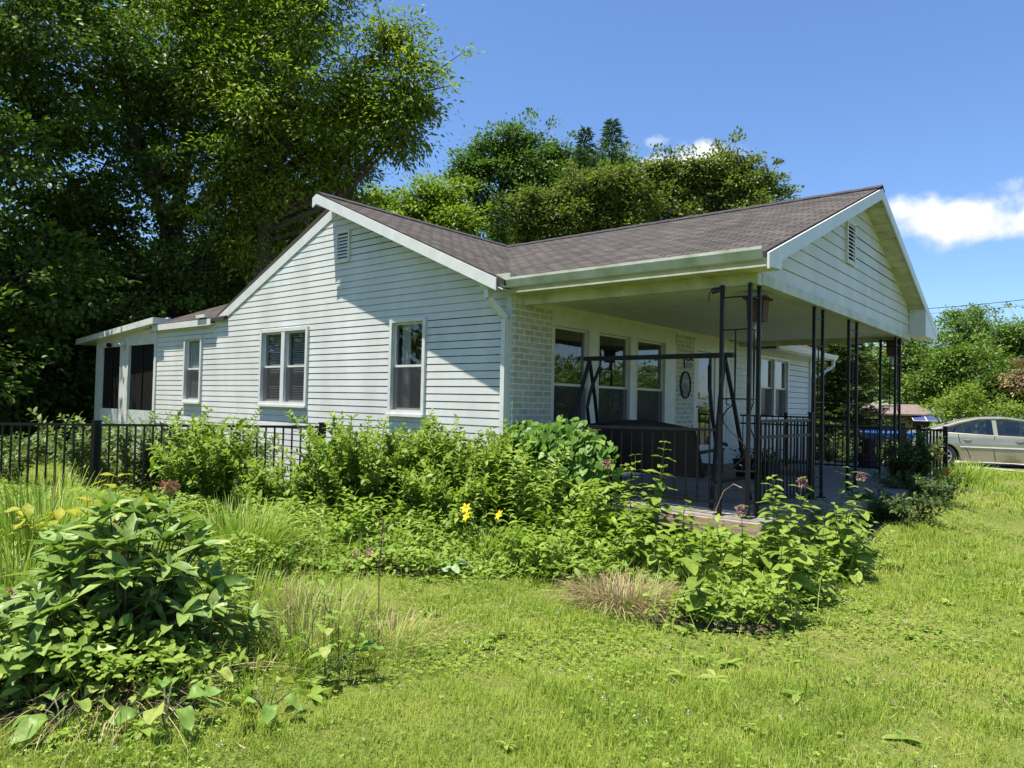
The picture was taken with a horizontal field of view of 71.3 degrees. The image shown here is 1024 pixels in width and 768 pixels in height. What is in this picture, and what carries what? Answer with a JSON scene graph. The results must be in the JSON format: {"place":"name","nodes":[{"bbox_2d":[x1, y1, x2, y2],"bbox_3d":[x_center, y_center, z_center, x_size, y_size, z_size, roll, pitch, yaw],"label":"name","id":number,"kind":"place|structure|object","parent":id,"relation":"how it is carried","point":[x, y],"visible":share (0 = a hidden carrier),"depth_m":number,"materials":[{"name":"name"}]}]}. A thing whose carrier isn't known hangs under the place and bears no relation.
{"place":"outdoors","nodes":[
{"label":"outdoors","id":0,"kind":"place"},
{"bbox_2d":[0,423,1023,767],"bbox_3d":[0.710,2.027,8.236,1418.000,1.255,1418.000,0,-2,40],"label":"ground","id":1,"kind":"structure","parent":0,"point":[930,719],"depth_m":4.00,"materials":[{"name":"green plant"}]},
{"bbox_2d":[0,428,63,483],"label":"leafy shrub","id":2,"kind":"object","parent":1,"relation":"on","point":[5,461],"visible":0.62,"depth_m":11.71,"materials":[{"name":"green plant"}]},
{"bbox_2d":[0,267,119,446],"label":"understorey shrub","id":3,"kind":"object","parent":1,"relation":"on","point":[34,401],"visible":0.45,"depth_m":19.54,"materials":[{"name":"green plant"}]},
{"bbox_2d":[2,294,144,443],"bbox_3d":[-13.886,-0.478,22.328,7.085,5.963,5.834,0,-2,40],"label":"understorey shrub","id":4,"kind":"object","parent":1,"relation":"on","point":[84,404],"visible":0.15,"depth_m":21.08,"materials":[{"name":"green plant"}]},
{"bbox_2d":[0,0,168,408],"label":"maple tree","id":5,"kind":"object","parent":1,"relation":"on","point":[31,96],"visible":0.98,"depth_m":17.55,"materials":[{"name":"green plant"}]},
{"bbox_2d":[26,407,228,493],"bbox_3d":[-6.105,1.069,11.370,2.724,1.399,2.788,0,-2,40],"label":"leafy shrub","id":6,"kind":"object","parent":1,"relation":"on","point":[104,452],"visible":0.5,"depth_m":10.76,"materials":[{"name":"green plant"}]},
{"bbox_2d":[0,420,325,502],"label":"metal fence","id":7,"kind":"object","parent":1,"relation":"on","point":[95,444],"visible":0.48,"depth_m":9.87,"materials":[{"name":"black metal"}]},
{"bbox_2d":[107,673,222,731],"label":"dock plant","id":8,"kind":"object","parent":1,"relation":"on","point":[186,716],"visible":0.93,"depth_m":3.23,"materials":[{"name":"green plant"}]},
{"bbox_2d":[0,0,348,364],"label":"maple tree","id":9,"kind":"object","parent":1,"relation":"on","point":[172,286],"visible":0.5,"depth_m":20.63,"materials":[{"name":"green plant"}]},
{"bbox_2d":[141,430,281,494],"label":"leafy shrub","id":10,"kind":"object","parent":1,"relation":"on","point":[260,456],"visible":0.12,"depth_m":10.86,"materials":[{"name":"green plant"}]},
{"bbox_2d":[231,676,309,723],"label":"dock plant","id":11,"kind":"object","parent":1,"relation":"on","point":[269,712],"visible":1,"depth_m":3.40,"materials":[{"name":"green plant"}]},
{"bbox_2d":[86,0,485,283],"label":"walnut tree","id":12,"kind":"object","parent":1,"relation":"on","point":[360,122],"visible":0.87,"depth_m":20.13,"materials":[{"name":"green plant"}]},
{"bbox_2d":[221,592,390,675],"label":"weedy grass","id":13,"kind":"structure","parent":1,"relation":"on","point":[297,629],"depth_m":4.24,"materials":[{"name":"green plant"}]},
{"bbox_2d":[259,567,403,634],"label":"weedy grass","id":14,"kind":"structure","parent":1,"relation":"on","point":[331,601],"depth_m":5.08,"materials":[{"name":"green plant"}]},
{"bbox_2d":[281,628,384,682],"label":"dock plant","id":15,"kind":"object","parent":1,"relation":"on","point":[325,651],"visible":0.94,"depth_m":3.91,"materials":[{"name":"green plant"}]},
{"bbox_2d":[308,570,375,684],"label":"sapling weed","id":16,"kind":"object","parent":1,"relation":"on","point":[322,627],"visible":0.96,"depth_m":3.89,"materials":[{"name":"green plant"}]},
{"bbox_2d":[288,601,471,680],"bbox_3d":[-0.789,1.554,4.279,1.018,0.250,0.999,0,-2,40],"label":"weedy grass","id":17,"kind":"structure","parent":1,"relation":"on","point":[374,656],"depth_m":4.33,"materials":[{"name":"green plant"}]},
{"bbox_2d":[0,506,846,719],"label":"garden bed","id":18,"kind":"object","parent":1,"relation":"on","point":[711,627],"visible":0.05,"depth_m":5.05,"materials":[{"name":"soil"}]},
{"bbox_2d":[5,684,114,746],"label":"dock plant","id":19,"kind":"object","parent":18,"relation":"on","point":[26,719],"visible":0.93,"depth_m":3.21,"materials":[{"name":"green plant"}]},
{"bbox_2d":[0,503,129,626],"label":"grass clump","id":20,"kind":"object","parent":18,"relation":"on","point":[10,580],"visible":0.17,"depth_m":4.74,"materials":[{"name":"green plant"}]},
{"bbox_2d":[4,472,162,587],"bbox_3d":[-3.075,1.148,5.200,0.792,0.988,1.098,0,-2,40],"label":"yellow leaf plant","id":21,"kind":"object","parent":18,"relation":"on","point":[28,508],"visible":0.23,"depth_m":4.95,"materials":[{"name":"yellow plant"}]},
{"bbox_2d":[0,460,175,573],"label":"grass clump","id":22,"kind":"object","parent":18,"relation":"on","point":[11,515],"visible":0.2,"depth_m":5.58,"materials":[{"name":"green plant"}]},
{"bbox_2d":[0,574,175,702],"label":"broadleaf clump","id":23,"kind":"object","parent":18,"relation":"on","point":[38,629],"visible":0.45,"depth_m":3.55,"materials":[{"name":"green plant"}]},
{"bbox_2d":[0,490,280,686],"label":"broadleaf clump","id":24,"kind":"object","parent":18,"relation":"on","point":[121,575],"visible":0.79,"depth_m":3.97,"materials":[{"name":"green plant"}]},
{"bbox_2d":[0,624,311,766],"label":"dry grass","id":25,"kind":"structure","parent":18,"relation":"on","point":[39,692],"depth_m":3.39,"materials":[{"name":"plant"}]},
{"bbox_2d":[141,644,244,700],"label":"dock plant","id":26,"kind":"object","parent":18,"relation":"on","point":[226,673],"visible":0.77,"depth_m":3.52,"materials":[{"name":"green plant"}]},
{"bbox_2d":[146,405,269,514],"bbox_3d":[-3.853,1.002,8.925,1.311,1.470,1.429,1,-2,10],"label":"leafy shrub","id":27,"kind":"object","parent":18,"relation":"on","point":[205,464],"visible":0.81,"depth_m":8.76,"materials":[{"name":"green plant"}]},
{"bbox_2d":[135,490,343,573],"bbox_3d":[-2.470,1.325,6.495,1.772,0.740,1.793,0,-2,40],"label":"grass clump","id":28,"kind":"object","parent":18,"relation":"on","point":[232,524],"visible":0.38,"depth_m":6.59,"materials":[{"name":"green plant"}]},
{"bbox_2d":[161,618,343,703],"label":"weedy grass","id":29,"kind":"structure","parent":18,"relation":"on","point":[258,662],"depth_m":3.89,"materials":[{"name":"green plant"}]},
{"bbox_2d":[193,548,317,616],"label":"weedy grass","id":30,"kind":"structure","parent":18,"relation":"on","point":[256,595],"depth_m":5.25,"materials":[{"name":"green plant"}]},
{"bbox_2d":[222,447,328,519],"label":"leafy shrub","id":31,"kind":"object","parent":18,"relation":"on","point":[276,485],"visible":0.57,"depth_m":8.42,"materials":[{"name":"green plant"}]},
{"bbox_2d":[217,565,390,658],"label":"dry grass","id":32,"kind":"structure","parent":18,"relation":"on","point":[294,613],"depth_m":4.67,"materials":[{"name":"plant"}]},
{"bbox_2d":[271,408,455,517],"bbox_3d":[-1.795,1.029,8.753,2.143,1.507,2.172,0,-2,40],"label":"leafy shrub","id":33,"kind":"object","parent":18,"relation":"on","point":[353,466],"visible":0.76,"depth_m":8.35,"materials":[{"name":"green plant"}]},
{"bbox_2d":[327,483,407,540],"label":"tall weed","id":34,"kind":"object","parent":18,"relation":"on","point":[376,503],"visible":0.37,"depth_m":7.71,"materials":[{"name":"green plant"}]},
{"bbox_2d":[326,496,412,551],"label":"tall weed","id":35,"kind":"object","parent":18,"relation":"on","point":[357,526],"visible":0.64,"depth_m":7.17,"materials":[{"name":"green plant"}]},
{"bbox_2d":[373,415,474,528],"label":"leafy shrub","id":36,"kind":"object","parent":18,"relation":"on","point":[406,450],"visible":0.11,"depth_m":8.57,"materials":[{"name":"green plant"}]},
{"bbox_2d":[0,478,864,707],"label":"ground weeds","id":37,"kind":"object","parent":18,"relation":"on","point":[165,654],"visible":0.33,"depth_m":6.01,"materials":[{"name":"green plant"}]},
{"bbox_2d":[392,453,527,537],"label":"leafy shrub","id":38,"kind":"object","parent":18,"relation":"on","point":[425,486],"visible":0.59,"depth_m":7.64,"materials":[{"name":"green plant"}]},
{"bbox_2d":[419,476,509,551],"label":"tall weed","id":39,"kind":"object","parent":18,"relation":"on","point":[458,518],"visible":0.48,"depth_m":7.30,"materials":[{"name":"green plant"}]},
{"bbox_2d":[408,414,535,526],"bbox_3d":[-0.436,1.083,8.614,1.637,1.423,1.785,0,-2,40],"label":"leafy shrub","id":40,"kind":"object","parent":18,"relation":"on","point":[486,459],"visible":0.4,"depth_m":8.28,"materials":[{"name":"green plant"}]},
{"bbox_2d":[450,503,515,563],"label":"daylily","id":41,"kind":"object","parent":18,"relation":"on","point":[465,508],"visible":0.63,"depth_m":6.91,"materials":[{"name":"green plant"}]},
{"bbox_2d":[491,441,572,538],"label":"tall weed","id":42,"kind":"object","parent":18,"relation":"on","point":[516,501],"visible":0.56,"depth_m":7.57,"materials":[{"name":"green plant"}]},
{"bbox_2d":[493,510,591,577],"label":"tall weed","id":43,"kind":"object","parent":18,"relation":"on","point":[532,549],"visible":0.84,"depth_m":6.31,"materials":[{"name":"green plant"}]},
{"bbox_2d":[494,415,623,527],"bbox_3d":[0.474,1.090,8.414,1.877,1.470,0.775,0,-2,40],"label":"climbing vine","id":44,"kind":"object","parent":18,"relation":"on","point":[589,452],"visible":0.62,"depth_m":8.14,"materials":[{"name":"green plant"}]},
{"bbox_2d":[523,472,623,551],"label":"tall weed","id":45,"kind":"object","parent":18,"relation":"on","point":[549,508],"visible":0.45,"depth_m":7.12,"materials":[{"name":"green plant"}]},
{"bbox_2d":[565,479,649,554],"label":"tall weed","id":46,"kind":"object","parent":18,"relation":"on","point":[581,493],"visible":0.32,"depth_m":7.31,"materials":[{"name":"green plant"}]},
{"bbox_2d":[528,566,694,626],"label":"dry grass","id":47,"kind":"structure","parent":18,"relation":"on","point":[621,585],"depth_m":5.52,"materials":[{"name":"plant"}]},
{"bbox_2d":[561,505,663,574],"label":"tall weed","id":48,"kind":"object","parent":18,"relation":"on","point":[610,532],"visible":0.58,"depth_m":6.54,"materials":[{"name":"green plant"}]},
{"bbox_2d":[599,441,677,543],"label":"milkweed","id":49,"kind":"object","parent":18,"relation":"on","point":[654,501],"visible":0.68,"depth_m":7.15,"materials":[{"name":"green plant"}]},
{"bbox_2d":[619,495,697,582],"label":"milkweed","id":50,"kind":"object","parent":18,"relation":"on","point":[653,557],"visible":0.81,"depth_m":6.34,"materials":[{"name":"green plant"}]},
{"bbox_2d":[666,507,704,578],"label":"milkweed","id":51,"kind":"object","parent":18,"relation":"on","point":[692,567],"visible":0.88,"depth_m":5.97,"materials":[{"name":"green plant"}]},
{"bbox_2d":[677,522,726,620],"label":"milkweed","id":52,"kind":"object","parent":18,"relation":"on","point":[692,582],"visible":0.95,"depth_m":5.09,"materials":[{"name":"green plant"}]},
{"bbox_2d":[698,521,783,585],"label":"milkweed","id":53,"kind":"object","parent":18,"relation":"on","point":[758,547],"visible":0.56,"depth_m":6.09,"materials":[{"name":"green plant"}]},
{"bbox_2d":[724,504,766,590],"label":"milkweed","id":54,"kind":"object","parent":18,"relation":"on","point":[755,572],"visible":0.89,"depth_m":5.70,"materials":[{"name":"green plant"}]},
{"bbox_2d":[754,525,805,624],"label":"milkweed","id":55,"kind":"object","parent":18,"relation":"on","point":[787,568],"visible":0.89,"depth_m":5.11,"materials":[{"name":"green plant"}]},
{"bbox_2d":[754,475,826,580],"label":"milkweed","id":56,"kind":"object","parent":18,"relation":"on","point":[785,517],"visible":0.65,"depth_m":6.05,"materials":[{"name":"green plant"}]},
{"bbox_2d":[768,523,841,607],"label":"milkweed","id":57,"kind":"object","parent":18,"relation":"on","point":[798,559],"visible":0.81,"depth_m":5.59,"materials":[{"name":"green plant"}]},
{"bbox_2d":[796,466,879,552],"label":"milkweed","id":58,"kind":"object","parent":18,"relation":"on","point":[865,515],"visible":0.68,"depth_m":7.45,"materials":[{"name":"green plant"}]},
{"bbox_2d":[810,500,878,585],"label":"milkweed","id":59,"kind":"object","parent":18,"relation":"on","point":[861,557],"visible":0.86,"depth_m":6.43,"materials":[{"name":"green plant"}]},
{"bbox_2d":[801,508,896,569],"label":"tall weed","id":60,"kind":"object","parent":18,"relation":"on","point":[813,535],"visible":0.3,"depth_m":6.93,"materials":[{"name":"green plant"}]},
{"bbox_2d":[357,169,505,238],"bbox_3d":[-4.350,-3.299,32.756,7.203,13.183,5.470,0,-2,40],"label":"yellowgreen tree","id":61,"kind":"object","parent":1,"relation":"on","point":[439,203],"visible":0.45,"depth_m":32.36,"materials":[{"name":"green plant"}]},
{"bbox_2d":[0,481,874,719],"bbox_3d":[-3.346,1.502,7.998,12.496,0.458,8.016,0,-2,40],"label":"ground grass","id":62,"kind":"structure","parent":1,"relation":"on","point":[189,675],"depth_m":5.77,"materials":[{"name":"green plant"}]},
{"bbox_2d":[426,107,565,243],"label":"tall tree","id":63,"kind":"object","parent":1,"relation":"on","point":[509,156],"visible":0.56,"depth_m":43.49,"materials":[{"name":"green plant"}]},
{"bbox_2d":[485,190,510,244],"bbox_3d":[-0.864,-2.612,31.023,3.699,11.857,3.917,3,-2,-40],"label":"dark conifer","id":64,"kind":"object","parent":1,"relation":"on","point":[503,236],"visible":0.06,"depth_m":31.11,"materials":[{"name":"green plant"}]},
{"bbox_2d":[76,185,936,561],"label":"house","id":65,"kind":"structure","parent":1,"relation":"on","point":[338,305],"depth_m":10.65,"materials":[{"name":"white plastic"}]},
{"bbox_2d":[180,335,207,403],"bbox_3d":[-6.357,-0.283,14.264,0.750,1.345,0.173,0,-2,40],"label":"window","id":66,"kind":"structure","parent":65,"relation":"in","point":[193,349],"depth_m":14.35,"materials":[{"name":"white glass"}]},
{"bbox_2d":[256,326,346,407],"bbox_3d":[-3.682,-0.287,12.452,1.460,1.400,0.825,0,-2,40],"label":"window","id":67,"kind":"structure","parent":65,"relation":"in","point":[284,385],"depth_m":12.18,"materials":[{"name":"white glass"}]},
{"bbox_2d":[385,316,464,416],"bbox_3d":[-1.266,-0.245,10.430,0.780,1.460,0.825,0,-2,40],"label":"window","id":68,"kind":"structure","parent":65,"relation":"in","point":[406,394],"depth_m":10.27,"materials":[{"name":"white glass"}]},
{"bbox_2d":[552,323,590,430],"bbox_3d":[0.781,0.025,9.916,0.130,1.645,0.870,0,-2,40],"label":"window","id":69,"kind":"structure","parent":65,"relation":"in","point":[564,396],"depth_m":9.95,"materials":[{"name":"white glass"}]},
{"bbox_2d":[518,423,715,503],"bbox_3d":[1.077,0.851,8.112,2.600,0.795,0.028,0,-2,40],"label":"porch railing","id":70,"kind":"object","parent":65,"relation":"attached to","point":[696,499],"visible":0.55,"depth_m":7.64,"materials":[{"name":"black metal"}]},
{"bbox_2d":[572,352,751,508],"bbox_3d":[1.691,0.495,8.613,2.070,1.695,1.118,0,-2,40],"label":"porch swing","id":71,"kind":"object","parent":65,"relation":"on","point":[680,452],"visible":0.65,"depth_m":8.31,"materials":[{"name":"black metal"}]},
{"bbox_2d":[696,351,714,463],"bbox_3d":[3.450,0.435,13.255,0.364,2.160,0.900,0,-2,40],"label":"door","id":72,"kind":"structure","parent":65,"relation":"in","point":[704,457],"depth_m":13.39,"materials":[{"name":"white glass"}]},
{"bbox_2d":[729,446,781,479],"bbox_3d":[3.833,1.218,11.165,0.748,0.502,0.674,0,-2,40],"label":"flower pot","id":73,"kind":"object","parent":65,"relation":"on","point":[738,467],"visible":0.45,"depth_m":11.02,"materials":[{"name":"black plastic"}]},
{"bbox_2d":[760,355,788,419],"bbox_3d":[5.810,0.097,15.927,0.135,1.390,1.770,0,-2,40],"label":"window","id":74,"kind":"structure","parent":65,"relation":"in","point":[774,401],"depth_m":15.92,"materials":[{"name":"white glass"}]},
{"bbox_2d":[759,412,813,504],"bbox_3d":[3.061,0.839,7.928,0.061,1.058,1.701,0,-2,40],"label":"porch railing","id":75,"kind":"object","parent":65,"relation":"on","point":[809,453],"visible":0.86,"depth_m":7.93,"materials":[{"name":"black metal"}]},
{"bbox_2d":[740,413,878,468],"bbox_3d":[5.529,1.057,13.406,2.560,1.018,0.066,0,-2,40],"label":"porch railing","id":76,"kind":"object","parent":65,"relation":"on","point":[785,416],"visible":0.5,"depth_m":13.14,"materials":[{"name":"black metal"}]},
{"bbox_2d":[0,563,1020,767],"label":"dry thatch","id":77,"kind":"object","parent":1,"relation":"on","point":[677,681],"visible":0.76,"depth_m":3.95,"materials":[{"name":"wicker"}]},
{"bbox_2d":[0,509,1023,767],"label":"clover","id":78,"kind":"object","parent":1,"relation":"on","point":[942,629],"depth_m":4.36,"materials":[{"name":"green plant"}]},
{"bbox_2d":[46,554,1023,750],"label":"lawn weeds","id":79,"kind":"object","parent":1,"relation":"on","point":[316,694],"visible":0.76,"depth_m":4.00,"materials":[{"name":"green plant"}]},
{"bbox_2d":[508,115,643,239],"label":"tall tree","id":80,"kind":"object","parent":1,"relation":"on","point":[556,152],"visible":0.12,"depth_m":45.38,"materials":[{"name":"green plant"}]},
{"bbox_2d":[552,124,603,185],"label":"spruce tree","id":81,"kind":"object","parent":1,"relation":"on","point":[584,132],"visible":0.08,"depth_m":41.17,"materials":[{"name":"green plant"}]},
{"bbox_2d":[487,140,677,244],"bbox_3d":[3.268,-4.120,34.115,9.191,15.236,5.341,1,-1,-3],"label":"olive tree","id":82,"kind":"object","parent":1,"relation":"on","point":[589,202],"visible":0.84,"depth_m":33.24,"materials":[{"name":"green plant"}]},
{"bbox_2d":[583,117,640,221],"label":"spruce tree","id":83,"kind":"object","parent":1,"relation":"on","point":[608,123],"visible":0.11,"depth_m":40.13,"materials":[{"name":"green plant"}]},
{"bbox_2d":[613,125,804,225],"bbox_3d":[9.374,-4.605,36.198,11.069,16.590,5.365,1,-1,1],"label":"broad tree","id":84,"kind":"object","parent":1,"relation":"on","point":[721,181],"visible":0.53,"depth_m":35.50,"materials":[{"name":"green plant"}]},
{"bbox_2d":[811,343,901,461],"bbox_3d":[9.418,-0.209,20.754,3.698,5.583,3.652,2,-2,-15],"label":"cedar tree","id":85,"kind":"object","parent":1,"relation":"on","point":[837,395],"visible":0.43,"depth_m":20.17,"materials":[{"name":"green plant"}]},
{"bbox_2d":[816,433,897,464],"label":"dark shrub","id":86,"kind":"object","parent":1,"relation":"on","point":[837,450],"visible":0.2,"depth_m":16.19,"materials":[{"name":"green plant"}]},
{"bbox_2d":[860,404,934,431],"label":"brown house","id":87,"kind":"structure","parent":1,"relation":"on","point":[908,411],"depth_m":60.26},
{"bbox_2d":[849,481,957,550],"bbox_3d":[5.472,1.716,9.877,0.600,0.369,6.600,0,-2,40],"label":"mulch bed","id":88,"kind":"object","parent":1,"relation":"on","point":[875,525],"visible":0.12,"depth_m":8.46,"materials":[{"name":"brown soil"}]},
{"bbox_2d":[844,486,966,524],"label":"dark shrub","id":89,"kind":"object","parent":88,"relation":"on","point":[897,509],"visible":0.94,"depth_m":8.54,"materials":[{"name":"green plant"}]},
{"bbox_2d":[868,467,974,503],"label":"dark shrub","id":90,"kind":"object","parent":88,"relation":"on","point":[920,484],"visible":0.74,"depth_m":9.89,"materials":[{"name":"green plant"}]},
{"bbox_2d":[840,313,969,407],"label":"tree","id":91,"kind":"object","parent":1,"relation":"on","point":[913,347],"visible":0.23,"depth_m":70.86,"materials":[{"name":"green plant"}]},
{"bbox_2d":[876,427,946,484],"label":"dark shrub","id":92,"kind":"object","parent":1,"relation":"on","point":[917,458],"visible":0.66,"depth_m":10.61,"materials":[{"name":"green plant"}]},
{"bbox_2d":[890,329,1017,414],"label":"tree","id":93,"kind":"object","parent":1,"relation":"on","point":[928,383],"visible":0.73,"depth_m":64.88,"materials":[{"name":"green plant"}]},
{"bbox_2d":[914,378,1012,423],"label":"garden bush","id":94,"kind":"object","parent":1,"relation":"on","point":[954,407],"visible":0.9,"depth_m":35.76,"materials":[{"name":"green plant"}]},
{"bbox_2d":[928,302,1012,416],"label":"tree","id":95,"kind":"object","parent":1,"relation":"on","point":[978,322],"visible":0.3,"depth_m":83.06,"materials":[{"name":"green plant"}]},
{"bbox_2d":[943,355,1023,417],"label":"tree","id":96,"kind":"object","parent":1,"relation":"on","point":[993,390],"visible":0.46,"depth_m":57.72,"materials":[{"name":"green plant"}]},
{"bbox_2d":[973,302,1023,370],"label":"tree","id":97,"kind":"object","parent":1,"relation":"on","point":[1014,333],"visible":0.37,"depth_m":77.18,"materials":[{"name":"green plant"}]},
{"bbox_2d":[981,355,1023,399],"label":"tree","id":98,"kind":"object","parent":1,"relation":"on","point":[1016,379],"visible":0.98,"depth_m":54.93,"materials":[{"name":"beige plant"}]},
{"bbox_2d":[0,0,1023,403],"label":"sky","id":99,"kind":"structure","parent":0,"point":[922,101],"materials":[{"name":"blue"}]},
{"bbox_2d":[883,460,1023,471],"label":"driveway","id":100,"kind":"structure","parent":0,"point":[1005,465],"depth_m":20.37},
{"bbox_2d":[908,416,1023,465],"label":"parked car","id":101,"kind":"object","parent":100,"relation":"on","point":[996,439],"visible":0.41,"depth_m":19.66,"materials":[{"name":"paint"}]},
{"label":"path","id":102,"kind":"structure","parent":0,"visible":0},
{"bbox_2d":[853,425,948,478],"bbox_3d":[7.336,1.361,13.545,1.609,1.178,0.457,1,-2,26],"label":"metal fence","id":103,"kind":"object","parent":102,"relation":"on","point":[945,442],"visible":0.41,"depth_m":13.32,"materials":[{"name":"black metal"}]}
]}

